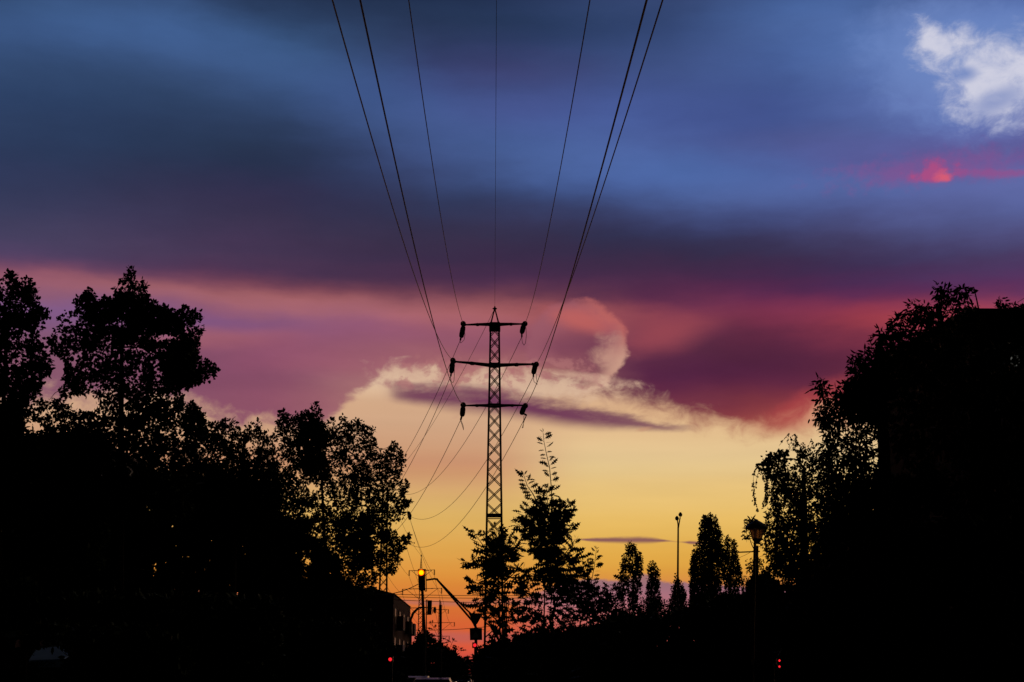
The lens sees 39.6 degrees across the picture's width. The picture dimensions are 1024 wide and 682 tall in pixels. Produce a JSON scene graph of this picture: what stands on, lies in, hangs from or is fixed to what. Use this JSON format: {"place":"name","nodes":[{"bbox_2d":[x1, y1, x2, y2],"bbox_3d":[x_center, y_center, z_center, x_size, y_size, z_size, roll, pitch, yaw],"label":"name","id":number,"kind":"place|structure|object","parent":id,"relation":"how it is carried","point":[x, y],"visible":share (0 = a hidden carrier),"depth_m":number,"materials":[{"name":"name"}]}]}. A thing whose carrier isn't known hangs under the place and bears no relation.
{"place":"outdoors","nodes":[
{"label":"outdoors","id":0,"kind":"place"},
{"bbox_2d":[1,438,146,646],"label":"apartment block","id":1,"kind":"structure","parent":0,"point":[26,574],"depth_m":78.73,"materials":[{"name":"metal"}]},
{"bbox_2d":[16,555,31,576],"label":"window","id":2,"kind":"structure","parent":1,"relation":"in","point":[28,572],"depth_m":78.74,"materials":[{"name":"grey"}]},
{"bbox_2d":[369,587,415,650],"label":"apartment house","id":3,"kind":"structure","parent":0,"point":[393,619],"depth_m":114.54,"materials":[{"name":"black brick"}]},
{"bbox_2d":[394,608,395,624],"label":"window","id":4,"kind":"structure","parent":3,"relation":"in","point":[394,608],"depth_m":115.61,"materials":[{"name":"grey glass"}]},
{"bbox_2d":[379,595,616,597],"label":"overhead wire","id":5,"kind":"object","parent":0,"point":[424,597],"visible":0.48,"depth_m":89.11,"materials":[{"name":"metal"}]},
{"bbox_2d":[383,599,623,602],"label":"overhead wire","id":6,"kind":"object","parent":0,"point":[469,602],"visible":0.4,"depth_m":89.27,"materials":[{"name":"metal"}]},
{"bbox_2d":[389,593,623,595],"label":"overhead wire","id":7,"kind":"object","parent":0,"point":[462,595],"visible":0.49,"depth_m":89.47,"materials":[{"name":"metal"}]},
{"bbox_2d":[0,0,1023,673],"label":"sky","id":8,"kind":"structure","parent":0,"point":[784,176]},
{"bbox_2d":[714,594,743,597],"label":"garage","id":9,"kind":"structure","parent":0,"point":[723,595],"depth_m":58.98,"materials":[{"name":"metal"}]},
{"bbox_2d":[887,308,1023,661],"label":"house","id":10,"kind":"structure","parent":0,"point":[1004,325],"depth_m":37.25,"materials":[{"name":"metal"}]},
{"bbox_2d":[969,287,978,307],"bbox_3d":[12.247,-1.130,37.711,0.252,0.640,0.101,0,-13,-1],"label":"antenna mast","id":11,"kind":"object","parent":10,"relation":"on","point":[975,297],"visible":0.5,"depth_m":37.69,"materials":[{"name":"metal"}]},
{"bbox_2d":[1006,353,1021,369],"bbox_3d":[13.069,0.528,37.014,0.391,0.438,0.122,0,-13,-1],"label":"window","id":12,"kind":"structure","parent":10,"relation":"in","point":[1021,353],"depth_m":36.96,"materials":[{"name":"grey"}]},
{"bbox_2d":[1006,425,1022,451],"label":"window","id":13,"kind":"structure","parent":10,"relation":"in","point":[1010,448],"depth_m":36.47,"materials":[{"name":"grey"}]},
{"label":"road","id":14,"kind":"structure","parent":0,"visible":0},
{"bbox_2d":[388,656,392,681],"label":"pedestrian signal","id":15,"kind":"object","parent":14,"relation":"on","point":[390,659],"visible":1,"depth_m":37.02,"materials":[{"name":"grey paint"}]},
{"bbox_2d":[400,676,429,681],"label":"car","id":16,"kind":"object","parent":14,"relation":"on","point":[410,678],"visible":0.41,"depth_m":59.75,"materials":[{"name":"grey paint"}]},
{"bbox_2d":[374,628,469,679],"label":"shrub","id":17,"kind":"object","parent":14,"relation":"on","point":[414,655],"visible":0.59,"depth_m":82.46,"materials":[{"name":"black plant"}]},
{"bbox_2d":[418,569,426,675],"bbox_3d":[-4.034,13.315,63.525,0.427,6.201,0.469,0,-13,-1],"label":"traffic light","id":18,"kind":"object","parent":14,"relation":"on","point":[421,579],"visible":1,"depth_m":63.96,"materials":[{"name":"grey paint"}]},
{"bbox_2d":[409,607,435,673],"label":"street lamp","id":19,"kind":"object","parent":14,"relation":"on","point":[410,626],"visible":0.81,"depth_m":93.11,"materials":[{"name":"black metal"}]},
{"bbox_2d":[426,600,431,675],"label":"traffic light","id":20,"kind":"object","parent":14,"relation":"on","point":[428,607],"visible":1,"depth_m":82.42,"materials":[{"name":"grey paint"}]},
{"bbox_2d":[414,678,451,681],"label":"car","id":21,"kind":"object","parent":14,"relation":"on","point":[432,680],"visible":1,"depth_m":55.84,"materials":[{"name":"grey paint"}]},
{"bbox_2d":[439,601,441,677],"bbox_3d":[-2.942,13.009,58.542,0.150,4.528,0.120,0,-13,-1],"label":"utility post","id":22,"kind":"object","parent":14,"relation":"on","point":[440,639],"visible":1,"depth_m":58.65,"materials":[{"name":"black metal"}]},
{"bbox_2d":[428,620,473,679],"bbox_3d":[-0.993,5.479,25.248,1.074,1.045,0.329,0,-13,-1],"label":"oak sapling","id":23,"kind":"object","parent":14,"relation":"on","point":[452,657],"visible":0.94,"depth_m":25.19,"materials":[{"name":"black plant"}]},
{"bbox_2d":[431,657,473,681],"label":"shrub","id":24,"kind":"object","parent":14,"relation":"on","point":[470,673],"visible":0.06,"depth_m":126.24,"materials":[{"name":"black plant"}]},
{"bbox_2d":[427,578,477,651],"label":"mast arm","id":25,"kind":"object","parent":14,"relation":"on","point":[455,599],"visible":0.57,"depth_m":70.86},
{"bbox_2d":[454,677,471,681],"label":"car","id":26,"kind":"object","parent":14,"relation":"on","point":[468,680],"visible":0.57,"depth_m":142.09,"materials":[{"name":"grey paint"}]},
{"bbox_2d":[472,642,476,681],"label":"pedestrian signal","id":27,"kind":"object","parent":14,"relation":"on","point":[474,644],"visible":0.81,"depth_m":64.47,"materials":[{"name":"grey paint"}]},
{"bbox_2d":[469,613,482,650],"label":"sign post","id":28,"kind":"object","parent":14,"relation":"on","point":[475,633],"visible":0.75,"depth_m":68.57,"materials":[{"name":"black metal"}]},
{"bbox_2d":[449,306,538,644],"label":"pylon","id":29,"kind":"object","parent":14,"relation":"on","point":[494,327],"visible":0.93,"depth_m":119.74,"materials":[{"name":"metal"}]},
{"bbox_2d":[332,0,452,359],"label":"overhead wire","id":30,"kind":"object","parent":29,"relation":"attached to","point":[375,149],"visible":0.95,"depth_m":39.74,"materials":[{"name":"metal"}]},
{"bbox_2d":[359,0,461,403],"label":"overhead wire","id":31,"kind":"object","parent":29,"relation":"attached to","point":[362,10],"visible":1,"depth_m":35.69,"materials":[{"name":"metal"}]},
{"bbox_2d":[395,379,449,489],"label":"overhead wire","id":32,"kind":"object","parent":29,"relation":"attached to","point":[426,431],"visible":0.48,"depth_m":138.44,"materials":[{"name":"metal"}]},
{"bbox_2d":[393,422,459,533],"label":"overhead wire","id":33,"kind":"object","parent":29,"relation":"attached to","point":[431,478],"visible":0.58,"depth_m":142.69,"materials":[{"name":"metal"}]},
{"bbox_2d":[404,341,459,455],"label":"overhead wire","id":34,"kind":"object","parent":29,"relation":"attached to","point":[434,398],"visible":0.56,"depth_m":141.51,"materials":[{"name":"metal"}]},
{"bbox_2d":[408,0,462,321],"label":"overhead wire","id":35,"kind":"object","parent":29,"relation":"attached to","point":[428,139],"visible":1,"depth_m":54.76,"materials":[{"name":"metal"}]},
{"bbox_2d":[398,313,492,469],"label":"overhead wire","id":36,"kind":"object","parent":29,"relation":"attached to","point":[454,386],"visible":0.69,"depth_m":147.29,"materials":[{"name":"metal"}]},
{"bbox_2d":[404,337,521,494],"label":"overhead wire","id":37,"kind":"object","parent":29,"relation":"attached to","point":[476,423],"visible":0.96,"depth_m":151.53,"materials":[{"name":"metal"}]},
{"bbox_2d":[412,416,525,546],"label":"overhead wire","id":38,"kind":"object","parent":29,"relation":"attached to","point":[485,488],"visible":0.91,"depth_m":145.49,"materials":[{"name":"metal"}]},
{"bbox_2d":[410,378,532,518],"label":"overhead wire","id":39,"kind":"object","parent":29,"relation":"attached to","point":[491,452],"visible":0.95,"depth_m":145.86,"materials":[{"name":"metal"}]},
{"bbox_2d":[495,0,496,212],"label":"overhead wire","id":40,"kind":"object","parent":29,"relation":"attached to","point":[495,148],"visible":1,"depth_m":80.07,"materials":[{"name":"metal"}]},
{"bbox_2d":[525,0,589,322],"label":"overhead wire","id":41,"kind":"object","parent":29,"relation":"attached to","point":[565,139],"visible":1,"depth_m":51.14,"materials":[{"name":"metal"}]},
{"bbox_2d":[525,0,647,405],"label":"overhead wire","id":42,"kind":"object","parent":29,"relation":"attached to","point":[637,34],"visible":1,"depth_m":33.62,"materials":[{"name":"metal"}]},
{"bbox_2d":[536,0,662,363],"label":"overhead wire","id":43,"kind":"object","parent":29,"relation":"attached to","point":[616,144],"visible":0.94,"depth_m":40.21,"materials":[{"name":"metal"}]},
{"bbox_2d":[457,522,537,681],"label":"oak sapling","id":44,"kind":"object","parent":14,"relation":"on","point":[493,565],"visible":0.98,"depth_m":20.60,"materials":[{"name":"black plant"}]},
{"label":"ground","id":45,"kind":"structure","parent":0,"visible":0},
{"bbox_2d":[0,268,54,636],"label":"maple tree","id":46,"kind":"object","parent":45,"relation":"on","point":[20,390],"visible":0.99,"depth_m":44.30,"materials":[{"name":"black plant"}]},
{"bbox_2d":[0,637,70,681],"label":"kiosk","id":47,"kind":"object","parent":45,"relation":"on","point":[43,665],"visible":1,"depth_m":29.08,"materials":[{"name":"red brick"}]},
{"bbox_2d":[4,650,10,659],"bbox_3d":[-10.331,6.445,29.155,0.106,0.200,0.122,0,-13,-1],"label":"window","id":48,"kind":"structure","parent":47,"relation":"in","point":[7,652],"depth_m":29.11,"materials":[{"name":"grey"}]},
{"bbox_2d":[4,665,10,674],"bbox_3d":[-10.308,6.733,29.088,0.106,0.199,0.122,0,-13,-1],"label":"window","id":49,"kind":"structure","parent":47,"relation":"in","point":[7,667],"depth_m":29.04,"materials":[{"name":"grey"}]},
{"bbox_2d":[12,650,18,659],"bbox_3d":[-10.176,6.445,29.157,0.107,0.200,0.122,0,-13,-1],"label":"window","id":50,"kind":"structure","parent":47,"relation":"in","point":[15,653],"depth_m":29.11,"materials":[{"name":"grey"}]},
{"bbox_2d":[12,665,18,674],"bbox_3d":[-10.153,6.733,29.090,0.106,0.199,0.122,0,-13,-1],"label":"window","id":51,"kind":"structure","parent":47,"relation":"in","point":[15,668],"depth_m":29.05,"materials":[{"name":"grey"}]},
{"bbox_2d":[13,617,102,681],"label":"shrub","id":52,"kind":"object","parent":45,"relation":"on","point":[29,643],"visible":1,"depth_m":25.29,"materials":[{"name":"black plant"}]},
{"bbox_2d":[24,265,220,592],"bbox_3d":[-12.898,4.705,45.890,6.200,14.953,4.216,-6,-14,24],"label":"maple tree","id":53,"kind":"object","parent":45,"relation":"on","point":[180,365],"visible":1,"depth_m":45.88,"materials":[{"name":"black plant"}]},
{"bbox_2d":[172,399,282,595],"bbox_3d":[-11.125,8.283,55.418,4.446,12.322,3.321,-6,-14,24],"label":"linden tree","id":54,"kind":"object","parent":45,"relation":"on","point":[219,487],"visible":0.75,"depth_m":55.38,"materials":[{"name":"black plant"}]},
{"bbox_2d":[252,401,414,619],"bbox_3d":[-6.539,7.778,51.432,5.822,11.484,3.608,-4,-14,18],"label":"oak tree","id":55,"kind":"object","parent":45,"relation":"on","point":[312,435],"visible":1,"depth_m":51.37,"materials":[{"name":"black plant"}]},
{"bbox_2d":[359,483,411,591],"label":"pylon","id":56,"kind":"object","parent":45,"relation":"on","point":[386,567],"visible":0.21,"depth_m":232.57,"materials":[{"name":"metal"}]},
{"bbox_2d":[402,555,441,631],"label":"pylon","id":57,"kind":"object","parent":45,"relation":"on","point":[420,594],"visible":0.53,"depth_m":295.57,"materials":[{"name":"metal"}]},
{"bbox_2d":[429,600,454,639],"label":"pylon","id":58,"kind":"object","parent":45,"relation":"on","point":[442,622],"visible":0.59,"depth_m":392.26,"materials":[{"name":"metal"}]},
{"bbox_2d":[509,428,590,681],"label":"oak sapling","id":59,"kind":"object","parent":45,"relation":"on","point":[549,532],"visible":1,"depth_m":19.73,"materials":[{"name":"black plant"}]},
{"bbox_2d":[464,623,636,681],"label":"shrub","id":60,"kind":"object","parent":45,"relation":"on","point":[613,666],"visible":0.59,"depth_m":23.12,"materials":[{"name":"black plant"}]},
{"bbox_2d":[556,546,629,681],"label":"oak sapling","id":61,"kind":"object","parent":45,"relation":"on","point":[601,604],"visible":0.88,"depth_m":21.50,"materials":[{"name":"black plant"}]},
{"bbox_2d":[616,540,643,616],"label":"poplar","id":62,"kind":"object","parent":45,"relation":"on","point":[635,572],"visible":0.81,"depth_m":167.90,"materials":[{"name":"black plant"}]},
{"bbox_2d":[645,560,662,614],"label":"poplar","id":63,"kind":"object","parent":45,"relation":"on","point":[653,583],"visible":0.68,"depth_m":162.85,"materials":[{"name":"black plant"}]},
{"bbox_2d":[637,594,688,618],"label":"shrub","id":64,"kind":"object","parent":45,"relation":"on","point":[682,600],"visible":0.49,"depth_m":118.13,"materials":[{"name":"black plant"}]},
{"bbox_2d":[675,512,681,609],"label":"lamp post","id":65,"kind":"object","parent":45,"relation":"on","point":[677,518],"visible":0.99,"depth_m":74.43,"materials":[{"name":"black metal"}]},
{"bbox_2d":[669,573,688,613],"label":"poplar","id":66,"kind":"object","parent":45,"relation":"on","point":[682,592],"visible":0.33,"depth_m":147.89,"materials":[{"name":"black plant"}]},
{"bbox_2d":[687,512,724,606],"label":"poplar","id":67,"kind":"object","parent":45,"relation":"on","point":[704,577],"visible":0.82,"depth_m":148.41,"materials":[{"name":"black plant"}]},
{"bbox_2d":[718,534,744,593],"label":"poplar","id":68,"kind":"object","parent":45,"relation":"on","point":[731,580],"visible":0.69,"depth_m":153.36,"materials":[{"name":"black plant"}]},
{"bbox_2d":[721,551,759,681],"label":"utility pole","id":69,"kind":"object","parent":45,"relation":"on","point":[758,651],"visible":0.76,"depth_m":46.99,"materials":[{"name":"black metal"}]},
{"bbox_2d":[741,514,757,681],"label":"street lamp","id":70,"kind":"object","parent":45,"relation":"on","point":[749,520],"visible":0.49,"depth_m":27.72,"materials":[{"name":"black metal"}]},
{"bbox_2d":[740,557,765,592],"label":"birch","id":71,"kind":"object","parent":45,"relation":"on","point":[751,567],"visible":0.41,"depth_m":89.19,"materials":[{"name":"black plant"}]},
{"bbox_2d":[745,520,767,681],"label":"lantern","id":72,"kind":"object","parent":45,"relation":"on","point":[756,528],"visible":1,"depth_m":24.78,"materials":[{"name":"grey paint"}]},
{"bbox_2d":[736,573,781,681],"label":"tree","id":73,"kind":"object","parent":45,"relation":"on","point":[767,630],"visible":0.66,"depth_m":37.14,"materials":[{"name":"black plant"}]},
{"bbox_2d":[774,659,780,681],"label":"pedestrian signal","id":74,"kind":"object","parent":45,"relation":"on","point":[777,666],"visible":1,"depth_m":22.50,"materials":[{"name":"grey paint"}]},
{"bbox_2d":[751,433,833,577],"bbox_3d":[8.428,6.925,41.641,2.758,8.687,2.084,0,-13,-1],"label":"weeping birch","id":75,"kind":"object","parent":45,"relation":"on","point":[792,495],"visible":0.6,"depth_m":42.02,"materials":[{"name":"black plant"}]},
{"bbox_2d":[759,508,829,625],"bbox_3d":[6.735,6.440,32.471,1.928,5.451,1.675,11,-17,-38],"label":"tree","id":76,"kind":"object","parent":45,"relation":"on","point":[800,565],"visible":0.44,"depth_m":32.68,"materials":[{"name":"black plant"}]},
{"bbox_2d":[768,501,1023,681],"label":"shrub","id":77,"kind":"object","parent":45,"relation":"on","point":[852,602],"visible":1,"depth_m":26.05,"materials":[{"name":"black plant"}]},
{"bbox_2d":[805,280,986,644],"bbox_3d":[8.324,3.532,30.111,4.135,10.056,1.636,0,-13,-1],"label":"walnut tree","id":78,"kind":"object","parent":45,"relation":"on","point":[865,396],"visible":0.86,"depth_m":30.40,"materials":[{"name":"black plant"}]},
{"bbox_2d":[994,295,1023,307],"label":"walnut tree","id":79,"kind":"object","parent":45,"relation":"on","point":[998,303],"visible":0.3,"depth_m":51.84,"materials":[{"name":"black plant"}]}
]}

